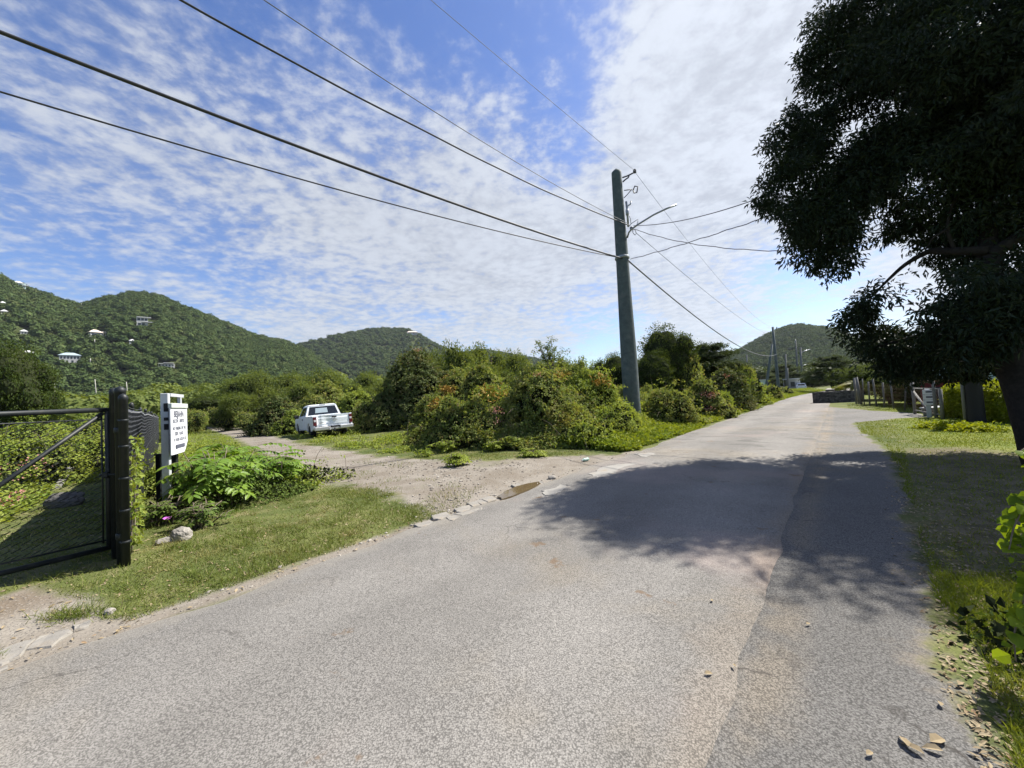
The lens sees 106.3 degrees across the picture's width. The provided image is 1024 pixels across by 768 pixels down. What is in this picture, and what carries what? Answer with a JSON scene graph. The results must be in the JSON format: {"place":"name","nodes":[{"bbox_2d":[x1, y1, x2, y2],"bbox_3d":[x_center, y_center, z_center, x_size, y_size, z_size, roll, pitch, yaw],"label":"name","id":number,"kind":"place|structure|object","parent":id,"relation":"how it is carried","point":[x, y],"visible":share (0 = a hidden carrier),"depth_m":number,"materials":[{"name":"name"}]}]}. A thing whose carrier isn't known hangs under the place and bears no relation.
{"place":"outdoors","nodes":[
{"label":"outdoors","id":0,"kind":"place"},
{"bbox_2d":[0,306,207,392],"bbox_3d":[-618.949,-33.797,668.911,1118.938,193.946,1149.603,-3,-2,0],"label":"hill","id":1,"kind":"structure","parent":0,"point":[99,328],"depth_m":323.39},
{"bbox_2d":[0,272,340,396],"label":"hillside woods","id":2,"kind":"object","parent":1,"relation":"on","point":[233,350],"visible":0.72,"depth_m":352.98,"materials":[{"name":"green plant"}]},
{"bbox_2d":[305,331,446,378],"bbox_3d":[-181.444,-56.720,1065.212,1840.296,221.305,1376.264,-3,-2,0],"label":"hill","id":3,"kind":"structure","parent":0,"point":[384,346],"depth_m":876.16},
{"bbox_2d":[296,326,548,382],"bbox_3d":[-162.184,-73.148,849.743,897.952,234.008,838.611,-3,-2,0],"label":"hillside woods","id":4,"kind":"object","parent":3,"relation":"on","point":[358,336],"visible":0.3,"depth_m":869.25,"materials":[{"name":"green plant"}]},
{"bbox_2d":[206,426,631,514],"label":"dirt track","id":5,"kind":"structure","parent":0,"point":[493,483],"depth_m":8.31,"materials":[{"name":"soil"}]},
{"bbox_2d":[205,407,237,430],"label":"leafy bush","id":6,"kind":"object","parent":5,"relation":"on","point":[222,423],"visible":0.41,"depth_m":41.00,"materials":[{"name":"green plant"}]},
{"bbox_2d":[141,442,626,622],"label":"gravel","id":7,"kind":"structure","parent":5,"relation":"on","point":[450,509],"depth_m":7.16,"materials":[{"name":"gravel"}]},
{"bbox_2d":[497,481,540,499],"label":"puddle","id":8,"kind":"object","parent":5,"relation":"on","point":[513,492],"visible":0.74,"depth_m":6.35,"materials":[{"name":"liquid"}]},
{"bbox_2d":[0,388,849,767],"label":"road","id":9,"kind":"structure","parent":0,"point":[582,620],"depth_m":2.41,"materials":[{"name":"asphalt"}]},
{"bbox_2d":[0,385,1023,727],"bbox_3d":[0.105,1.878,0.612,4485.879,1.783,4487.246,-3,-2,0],"label":"ground","id":10,"kind":"structure","parent":0,"point":[38,595],"depth_m":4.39,"materials":[{"name":"plant"}]},
{"bbox_2d":[0,638,34,665],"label":"kerb slab","id":11,"kind":"structure","parent":10,"relation":"on","point":[16,651],"depth_m":2.63,"materials":[{"name":"concrete"}]},
{"bbox_2d":[0,334,66,434],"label":"evergreen tree","id":12,"kind":"object","parent":10,"relation":"on","point":[27,381],"visible":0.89,"depth_m":27.86,"materials":[{"name":"green plant"}]},
{"bbox_2d":[0,415,80,447],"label":"vine covered shrub","id":13,"kind":"object","parent":10,"relation":"on","point":[36,426],"visible":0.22,"depth_m":16.60,"materials":[{"name":"green plant"}]},
{"bbox_2d":[26,629,72,650],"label":"kerb slab","id":14,"kind":"structure","parent":10,"relation":"on","point":[53,639],"depth_m":2.74,"materials":[{"name":"concrete"}]},
{"bbox_2d":[0,423,104,492],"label":"vine covered shrub","id":15,"kind":"object","parent":10,"relation":"on","point":[41,464],"visible":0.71,"depth_m":9.53,"materials":[{"name":"green plant"}]},
{"bbox_2d":[0,430,104,522],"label":"field vines","id":16,"kind":"object","parent":10,"relation":"on","point":[19,502],"visible":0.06,"depth_m":7.75,"materials":[{"name":"green plant"}]},
{"bbox_2d":[0,421,104,467],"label":"vine covered shrub","id":17,"kind":"object","parent":10,"relation":"on","point":[58,434],"visible":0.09,"depth_m":12.52,"materials":[{"name":"green plant"}]},
{"bbox_2d":[43,491,84,508],"bbox_3d":[-8.382,2.201,7.208,0.611,0.336,0.441,-3,-2,0],"label":"rock","id":18,"kind":"object","parent":10,"relation":"on","point":[66,500],"visible":0.66,"depth_m":7.09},
{"bbox_2d":[58,427,104,472],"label":"vine covered shrub","id":19,"kind":"object","parent":10,"relation":"on","point":[95,458],"visible":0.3,"depth_m":11.73,"materials":[{"name":"green plant"}]},
{"bbox_2d":[59,413,104,443],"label":"vine covered shrub","id":20,"kind":"object","parent":10,"relation":"on","point":[94,430],"visible":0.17,"depth_m":18.85,"materials":[{"name":"green plant"}]},
{"bbox_2d":[20,596,152,626],"bbox_3d":[-3.469,1.795,3.056,0.914,0.151,0.403,-3,-2,0],"label":"grass tuft","id":21,"kind":"object","parent":10,"relation":"on","point":[70,612],"visible":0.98,"depth_m":3.06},
{"bbox_2d":[108,388,116,558],"bbox_3d":[-4.348,1.049,4.204,0.076,2.015,0.076,-3,-2,0],"label":"gate post","id":22,"kind":"object","parent":10,"relation":"on","point":[112,471],"visible":0.56,"depth_m":4.17,"materials":[{"name":"metal"}]},
{"bbox_2d":[0,408,129,575],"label":"swing gate","id":23,"kind":"structure","parent":22,"relation":"attached to","point":[106,474],"depth_m":3.92,"materials":[{"name":"metal"}]},
{"bbox_2d":[114,386,125,564],"bbox_3d":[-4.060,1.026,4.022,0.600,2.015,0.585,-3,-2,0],"label":"gate post","id":24,"kind":"object","parent":10,"relation":"on","point":[119,390],"visible":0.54,"depth_m":4.01,"materials":[{"name":"metal"}]},
{"bbox_2d":[118,394,158,566],"bbox_3d":[-12.382,1.895,13.205,0.139,1.951,25.023,-1,-3,-42],"label":"chain link fence","id":25,"kind":"object","parent":10,"relation":"on","point":[132,422],"visible":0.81,"depth_m":4.01,"materials":[{"name":"black metal"}]},
{"bbox_2d":[129,433,147,552],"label":"climbing vine","id":26,"kind":"object","parent":25,"relation":"attached to","point":[135,514],"visible":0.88,"depth_m":4.72,"materials":[{"name":"green plant"}]},
{"bbox_2d":[104,443,190,498],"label":"tangled undergrowth","id":27,"kind":"object","parent":10,"relation":"on","point":[150,480],"visible":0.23,"depth_m":7.34,"materials":[{"name":"green plant"}]},
{"bbox_2d":[137,490,198,527],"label":"broad leaved plant","id":28,"kind":"object","parent":10,"relation":"on","point":[164,509],"visible":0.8,"depth_m":5.43,"materials":[{"name":"green plant"}]},
{"bbox_2d":[160,393,187,502],"bbox_3d":[-5.480,1.209,6.257,0.167,2.101,0.914,-2,-2,-27],"label":"notice board","id":29,"kind":"object","parent":10,"relation":"on","point":[174,437],"visible":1,"depth_m":5.97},
{"bbox_2d":[187,408,210,434],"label":"leafy bush","id":30,"kind":"object","parent":10,"relation":"on","point":[197,420],"visible":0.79,"depth_m":35.68,"materials":[{"name":"green plant"}]},
{"bbox_2d":[162,496,239,529],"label":"broad leaved plant","id":31,"kind":"object","parent":10,"relation":"on","point":[203,513],"visible":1,"depth_m":5.13,"materials":[{"name":"green plant"}]},
{"bbox_2d":[186,393,219,429],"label":"evergreen tree","id":32,"kind":"object","parent":10,"relation":"on","point":[205,403],"visible":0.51,"depth_m":48.76,"materials":[{"name":"green plant"}]},
{"bbox_2d":[100,442,316,519],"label":"tangled undergrowth","id":33,"kind":"object","parent":10,"relation":"on","point":[260,484],"visible":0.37,"depth_m":6.62,"materials":[{"name":"green plant"}]},
{"bbox_2d":[154,442,295,510],"bbox_3d":[-4.869,1.555,6.397,1.516,0.975,1.824,-3,-2,8],"label":"broad leaved plant","id":34,"kind":"object","parent":10,"relation":"on","point":[208,473],"visible":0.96,"depth_m":6.03,"materials":[{"name":"green plant"}]},
{"bbox_2d":[190,443,267,479],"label":"broad leaved plant","id":35,"kind":"object","parent":10,"relation":"on","point":[216,446],"visible":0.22,"depth_m":7.90,"materials":[{"name":"green plant"}]},
{"bbox_2d":[195,374,273,405],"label":"thorn tree","id":36,"kind":"object","parent":10,"relation":"on","point":[231,386],"visible":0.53,"depth_m":55.24,"materials":[{"name":"green plant"}]},
{"bbox_2d":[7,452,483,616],"bbox_3d":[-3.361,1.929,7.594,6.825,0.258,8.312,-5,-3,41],"label":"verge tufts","id":37,"kind":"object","parent":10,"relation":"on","point":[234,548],"visible":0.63,"depth_m":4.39,"materials":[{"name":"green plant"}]},
{"bbox_2d":[211,388,289,419],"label":"thorn tree","id":38,"kind":"object","parent":10,"relation":"on","point":[233,404],"visible":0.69,"depth_m":40.44,"materials":[{"name":"green plant"}]},
{"bbox_2d":[232,411,272,430],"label":"leafy bush","id":39,"kind":"object","parent":10,"relation":"on","point":[242,419],"visible":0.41,"depth_m":32.36,"materials":[{"name":"green plant"}]},
{"bbox_2d":[237,389,299,436],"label":"vine covered shrub","id":40,"kind":"object","parent":10,"relation":"on","point":[269,411],"visible":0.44,"depth_m":26.35,"materials":[{"name":"green plant"}]},
{"bbox_2d":[226,367,313,394],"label":"thorn tree","id":41,"kind":"object","parent":10,"relation":"on","point":[287,380],"visible":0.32,"depth_m":58.62,"materials":[{"name":"green plant"}]},
{"bbox_2d":[237,449,308,496],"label":"broad leaved plant","id":42,"kind":"object","parent":10,"relation":"on","point":[285,461],"visible":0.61,"depth_m":7.29,"materials":[{"name":"green plant"}]},
{"bbox_2d":[267,402,308,435],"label":"vine covered shrub","id":43,"kind":"object","parent":10,"relation":"on","point":[286,423],"visible":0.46,"depth_m":24.84,"materials":[{"name":"green plant"}]},
{"bbox_2d":[154,424,433,492],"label":"track side weeds","id":44,"kind":"object","parent":10,"relation":"on","point":[397,438],"visible":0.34,"depth_m":15.43,"materials":[{"name":"green plant"}]},
{"bbox_2d":[280,379,334,402],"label":"thorn tree","id":45,"kind":"object","parent":10,"relation":"on","point":[298,392],"visible":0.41,"depth_m":43.79,"materials":[{"name":"green plant"}]},
{"bbox_2d":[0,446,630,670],"bbox_3d":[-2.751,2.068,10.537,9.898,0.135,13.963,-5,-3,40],"label":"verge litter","id":46,"kind":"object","parent":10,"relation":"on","point":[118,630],"visible":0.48,"depth_m":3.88,"materials":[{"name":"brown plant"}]},
{"bbox_2d":[294,376,343,409],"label":"vine covered shrub","id":47,"kind":"object","parent":10,"relation":"on","point":[317,395],"visible":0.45,"depth_m":33.22,"materials":[{"name":"green plant"}]},
{"bbox_2d":[283,441,356,483],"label":"tangled undergrowth","id":48,"kind":"object","parent":10,"relation":"on","point":[315,470],"visible":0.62,"depth_m":8.03,"materials":[{"name":"green plant"}]},
{"bbox_2d":[294,403,352,436],"bbox_3d":[-11.206,2.122,22.633,2.440,1.847,5.873,-4,-2,-38],"label":"pickup truck","id":49,"kind":"object","parent":10,"relation":"on","point":[314,419],"visible":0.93,"depth_m":21.04,"materials":[{"name":"white paint"}]},
{"bbox_2d":[307,366,347,390],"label":"thorn tree","id":50,"kind":"object","parent":10,"relation":"on","point":[324,375],"visible":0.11,"depth_m":62.34,"materials":[{"name":"green plant"}]},
{"bbox_2d":[29,358,642,428],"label":"valley woods","id":51,"kind":"object","parent":10,"relation":"on","point":[148,399],"visible":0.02,"depth_m":56.53,"materials":[{"name":"green plant"}]},
{"bbox_2d":[332,385,375,412],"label":"vine covered shrub","id":52,"kind":"object","parent":10,"relation":"on","point":[347,402],"visible":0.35,"depth_m":29.14,"materials":[{"name":"green plant"}]},
{"bbox_2d":[347,369,385,389],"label":"thorn tree","id":53,"kind":"object","parent":10,"relation":"on","point":[368,379],"visible":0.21,"depth_m":58.70,"materials":[{"name":"green plant"}]},
{"bbox_2d":[335,398,399,433],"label":"vine covered shrub","id":54,"kind":"object","parent":10,"relation":"on","point":[358,412],"visible":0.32,"depth_m":23.06,"materials":[{"name":"green plant"}]},
{"bbox_2d":[354,386,418,432],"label":"vine covered shrub","id":55,"kind":"object","parent":10,"relation":"on","point":[378,401],"visible":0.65,"depth_m":22.91,"materials":[{"name":"green plant"}]},
{"bbox_2d":[377,343,449,428],"bbox_3d":[-6.226,2.073,25.142,7.154,9.709,6.521,-3,-2,-14],"label":"vine covered shrub","id":56,"kind":"object","parent":10,"relation":"on","point":[414,377],"visible":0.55,"depth_m":23.80,"materials":[{"name":"green plant"}]},
{"bbox_2d":[399,387,455,438],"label":"vine covered shrub","id":57,"kind":"object","parent":10,"relation":"on","point":[426,408],"visible":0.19,"depth_m":16.97,"materials":[{"name":"green plant"}]},
{"bbox_2d":[424,361,468,403],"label":"vine covered shrub","id":58,"kind":"object","parent":10,"relation":"on","point":[453,384],"visible":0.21,"depth_m":21.95,"materials":[{"name":"green plant"}]},
{"bbox_2d":[422,339,478,371],"bbox_3d":[-6.034,-0.629,38.167,7.696,7.856,6.004,-3,-2,-3],"label":"thorn tree","id":59,"kind":"object","parent":10,"relation":"on","point":[453,358],"visible":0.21,"depth_m":37.16,"materials":[{"name":"green plant"}]},
{"bbox_2d":[410,388,506,452],"bbox_3d":[-1.522,1.916,13.269,3.690,3.569,3.614,-2,-3,-34],"label":"vine covered shrub","id":60,"kind":"object","parent":10,"relation":"on","point":[452,410],"visible":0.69,"depth_m":12.78,"materials":[{"name":"green plant"}]},
{"bbox_2d":[460,360,509,401],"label":"vine covered shrub","id":61,"kind":"object","parent":10,"relation":"on","point":[483,373],"visible":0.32,"depth_m":20.53,"materials":[{"name":"green plant"}]},
{"bbox_2d":[467,341,506,370],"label":"thorn tree","id":62,"kind":"object","parent":10,"relation":"on","point":[479,351],"visible":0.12,"depth_m":40.77,"materials":[{"name":"green plant"}]},
{"bbox_2d":[450,373,536,438],"bbox_3d":[-0.689,1.821,16.523,4.254,4.547,3.882,-4,-2,25],"label":"vine covered shrub","id":63,"kind":"object","parent":10,"relation":"on","point":[487,391],"visible":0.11,"depth_m":16.07,"materials":[{"name":"green plant"}]},
{"bbox_2d":[488,348,532,375],"bbox_3d":[0.401,-0.443,39.184,7.240,6.634,5.648,-5,-3,37],"label":"thorn tree","id":64,"kind":"object","parent":10,"relation":"on","point":[511,360],"visible":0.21,"depth_m":38.12,"materials":[{"name":"green plant"}]},
{"bbox_2d":[473,352,605,448],"bbox_3d":[1.157,1.768,13.505,4.706,5.773,4.535,-1,-3,-42],"label":"vine covered shrub","id":65,"kind":"object","parent":10,"relation":"on","point":[534,391],"visible":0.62,"depth_m":12.55,"materials":[{"name":"green plant"}]},
{"bbox_2d":[533,335,569,370],"bbox_3d":[3.451,-1.652,32.964,3.388,5.086,2.116,-3,-2,6],"label":"spindly tree","id":66,"kind":"object","parent":10,"relation":"on","point":[546,357],"visible":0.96,"depth_m":32.99,"materials":[{"name":"plant"}]},
{"bbox_2d":[429,382,704,450],"bbox_3d":[3.556,1.089,22.219,13.010,2.329,21.837,-5,-3,40],"label":"vine ground cover","id":67,"kind":"object","parent":10,"relation":"on","point":[496,434],"visible":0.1,"depth_m":11.98,"materials":[{"name":"green plant"}]},
{"bbox_2d":[542,414,619,449],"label":"vine covered shrub","id":68,"kind":"object","parent":10,"relation":"on","point":[586,428],"visible":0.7,"depth_m":11.15,"materials":[{"name":"green plant"}]},
{"bbox_2d":[542,356,649,434],"bbox_3d":[2.914,1.451,14.541,4.473,5.148,3.914,-4,-2,11],"label":"vine covered shrub","id":69,"kind":"object","parent":10,"relation":"on","point":[595,383],"visible":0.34,"depth_m":13.96,"materials":[{"name":"green plant"}]},
{"bbox_2d":[590,350,622,386],"bbox_3d":[7.163,-0.301,26.829,3.124,4.196,2.926,-3,-2,-3],"label":"evergreen tree","id":70,"kind":"object","parent":10,"relation":"on","point":[612,362],"visible":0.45,"depth_m":26.43,"materials":[{"name":"green plant"}]},
{"bbox_2d":[582,399,656,436],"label":"vine covered shrub","id":71,"kind":"object","parent":10,"relation":"on","point":[624,417],"visible":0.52,"depth_m":12.75,"materials":[{"name":"green plant"}]},
{"bbox_2d":[611,168,676,412],"bbox_3d":[5.644,-3.615,15.823,2.572,11.227,0.666,-4,-2,19],"label":"utility pole","id":72,"kind":"object","parent":10,"relation":"on","point":[629,369],"visible":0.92,"depth_m":15.92,"materials":[{"name":"metal"}]},
{"bbox_2d":[0,91,612,256],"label":"overhead wire","id":73,"kind":"object","parent":72,"relation":"attached to","point":[19,97],"visible":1,"depth_m":8.22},
{"bbox_2d":[0,30,622,258],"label":"overhead wire","id":74,"kind":"object","parent":72,"relation":"attached to","point":[52,52],"visible":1,"depth_m":7.47,"materials":[{"name":"metal"}]},
{"bbox_2d":[179,0,628,225],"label":"overhead wire","id":75,"kind":"object","parent":72,"relation":"attached to","point":[262,45],"visible":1,"depth_m":8.89,"materials":[{"name":"metal"}]},
{"bbox_2d":[264,0,626,222],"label":"overhead wire","id":76,"kind":"object","parent":72,"relation":"attached to","point":[420,102],"visible":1,"depth_m":8.89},
{"bbox_2d":[638,347,675,391],"bbox_3d":[8.271,-0.284,22.657,2.753,3.677,2.939,-4,-2,22],"label":"evergreen tree","id":77,"kind":"object","parent":10,"relation":"on","point":[652,368],"visible":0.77,"depth_m":21.92,"materials":[{"name":"green plant"}]},
{"bbox_2d":[636,322,700,390],"bbox_3d":[9.648,-1.162,24.280,4.120,5.545,3.859,-3,-2,1],"label":"evergreen tree","id":78,"kind":"object","parent":10,"relation":"on","point":[680,347],"visible":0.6,"depth_m":23.20,"materials":[{"name":"green plant"}]},
{"bbox_2d":[640,378,712,424],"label":"vine covered shrub","id":79,"kind":"object","parent":10,"relation":"on","point":[661,402],"visible":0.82,"depth_m":15.94,"materials":[{"name":"green plant"}]},
{"bbox_2d":[671,353,704,392],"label":"leafy bush","id":80,"kind":"object","parent":10,"relation":"on","point":[694,367],"visible":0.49,"depth_m":23.13,"materials":[{"name":"green plant"}]},
{"bbox_2d":[554,387,824,451],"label":"roadside weeds","id":81,"kind":"object","parent":10,"relation":"on","point":[628,441],"visible":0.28,"depth_m":12.44,"materials":[{"name":"green plant"}]},
{"bbox_2d":[678,370,742,418],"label":"vine covered shrub","id":82,"kind":"object","parent":10,"relation":"on","point":[710,398],"visible":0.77,"depth_m":19.33,"materials":[{"name":"green plant"}]},
{"bbox_2d":[691,341,753,382],"bbox_3d":[15.732,-1.032,30.137,5.664,4.931,5.668,-2,-2,-23],"label":"layered tree","id":83,"kind":"object","parent":10,"relation":"on","point":[716,354],"visible":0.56,"depth_m":28.84,"materials":[{"name":"green plant"}]},
{"bbox_2d":[703,364,763,410],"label":"vine covered shrub","id":84,"kind":"object","parent":10,"relation":"on","point":[731,380],"visible":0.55,"depth_m":23.73,"materials":[{"name":"green plant"}]},
{"bbox_2d":[734,375,773,405],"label":"vine covered shrub","id":85,"kind":"object","parent":10,"relation":"on","point":[761,391],"visible":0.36,"depth_m":29.10,"materials":[{"name":"green plant"}]},
{"bbox_2d":[751,359,873,385],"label":"distant woods","id":86,"kind":"object","parent":10,"relation":"on","point":[804,368],"visible":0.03,"depth_m":81.75,"materials":[{"name":"green plant"}]},
{"bbox_2d":[798,354,854,387],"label":"layered tree","id":87,"kind":"object","parent":10,"relation":"on","point":[821,372],"visible":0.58,"depth_m":55.31,"materials":[{"name":"green plant"}]},
{"bbox_2d":[812,388,857,402],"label":"stone wall","id":88,"kind":"structure","parent":10,"relation":"on","point":[827,395],"depth_m":27.07,"materials":[{"name":"stone"}]},
{"bbox_2d":[841,364,876,390],"bbox_3d":[27.145,-0.340,28.026,5.383,3.134,5.748,-2,-2,-20],"label":"evergreen tree","id":89,"kind":"object","parent":10,"relation":"on","point":[861,373],"visible":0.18,"depth_m":28.78,"materials":[{"name":"green plant"}]},
{"bbox_2d":[705,407,1023,767],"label":"road shoulder","id":90,"kind":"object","parent":10,"relation":"on","point":[845,678],"visible":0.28,"depth_m":2.22},
{"bbox_2d":[853,377,911,410],"bbox_3d":[19.859,0.446,20.797,0.274,1.800,9.088,-4,-3,29],"label":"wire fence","id":91,"kind":"object","parent":10,"relation":"on","point":[858,394],"visible":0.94,"depth_m":21.23,"materials":[{"name":"grey wood"}]},
{"bbox_2d":[742,0,1023,464],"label":"broadleaf tree","id":92,"kind":"object","parent":10,"relation":"on","point":[958,122],"visible":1,"depth_m":7.68,"materials":[{"name":"green plant"}]},
{"bbox_2d":[931,382,938,417],"bbox_3d":[15.195,0.610,13.799,0.110,1.431,0.110,-3,-2,0],"label":"wooden post","id":93,"kind":"object","parent":10,"relation":"on","point":[935,407],"visible":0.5,"depth_m":13.77,"materials":[{"name":"grey wood"}]},
{"bbox_2d":[911,382,944,418],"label":"farm gate","id":94,"kind":"structure","parent":93,"relation":"attached to","point":[940,404],"depth_m":14.72,"materials":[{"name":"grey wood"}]},
{"bbox_2d":[847,401,1023,767],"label":"lawn grass","id":95,"kind":"structure","parent":10,"relation":"on","point":[979,583],"depth_m":2.91,"materials":[{"name":"plant"}]},
{"bbox_2d":[884,419,997,428],"bbox_3d":[12.503,1.219,11.265,1.325,0.386,2.142,-2,-2,-23],"label":"creeper patch","id":96,"kind":"object","parent":10,"relation":"on","point":[926,424],"visible":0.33,"depth_m":11.15,"materials":[{"name":"green plant"}]},
{"bbox_2d":[884,461,1023,767],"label":"leaf litter","id":97,"kind":"object","parent":10,"relation":"on","point":[974,714],"visible":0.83,"depth_m":2.04,"materials":[{"name":"brown plant"}]},
{"bbox_2d":[929,421,1011,432],"bbox_3d":[12.529,1.207,10.349,1.544,0.394,1.407,-4,-2,20],"label":"creeper patch","id":98,"kind":"object","parent":10,"relation":"on","point":[968,427],"visible":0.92,"depth_m":10.21,"materials":[{"name":"green plant"}]},
{"bbox_2d":[937,378,1009,422],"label":"clipped hedge","id":99,"kind":"object","parent":10,"relation":"on","point":[995,406],"visible":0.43,"depth_m":12.23,"materials":[{"name":"green plant"}]},
{"bbox_2d":[960,374,986,422],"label":"gate pillar","id":100,"kind":"structure","parent":10,"relation":"on","point":[973,403],"depth_m":11.91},
{"bbox_2d":[944,594,1023,667],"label":"undergrowth plant","id":101,"kind":"object","parent":10,"relation":"on","point":[999,629],"visible":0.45,"depth_m":2.21,"materials":[{"name":"green plant"}]},
{"bbox_2d":[992,448,1023,663],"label":"heart leaved creeper","id":102,"kind":"object","parent":10,"relation":"on","point":[1009,518],"visible":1,"depth_m":2.00,"materials":[{"name":"green plant"}]},
{"bbox_2d":[0,0,1023,368],"label":"sky","id":103,"kind":"structure","parent":0,"point":[684,93],"materials":[{"name":"blue"}]},
{"bbox_3d":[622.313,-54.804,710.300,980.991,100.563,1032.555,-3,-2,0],"label":"hill","id":104,"kind":"structure","parent":0,"visible":0},
{"bbox_2d":[718,323,875,369],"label":"hillside woods","id":105,"kind":"object","parent":104,"relation":"on","point":[816,340],"visible":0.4,"depth_m":489.85,"materials":[{"name":"green plant"}]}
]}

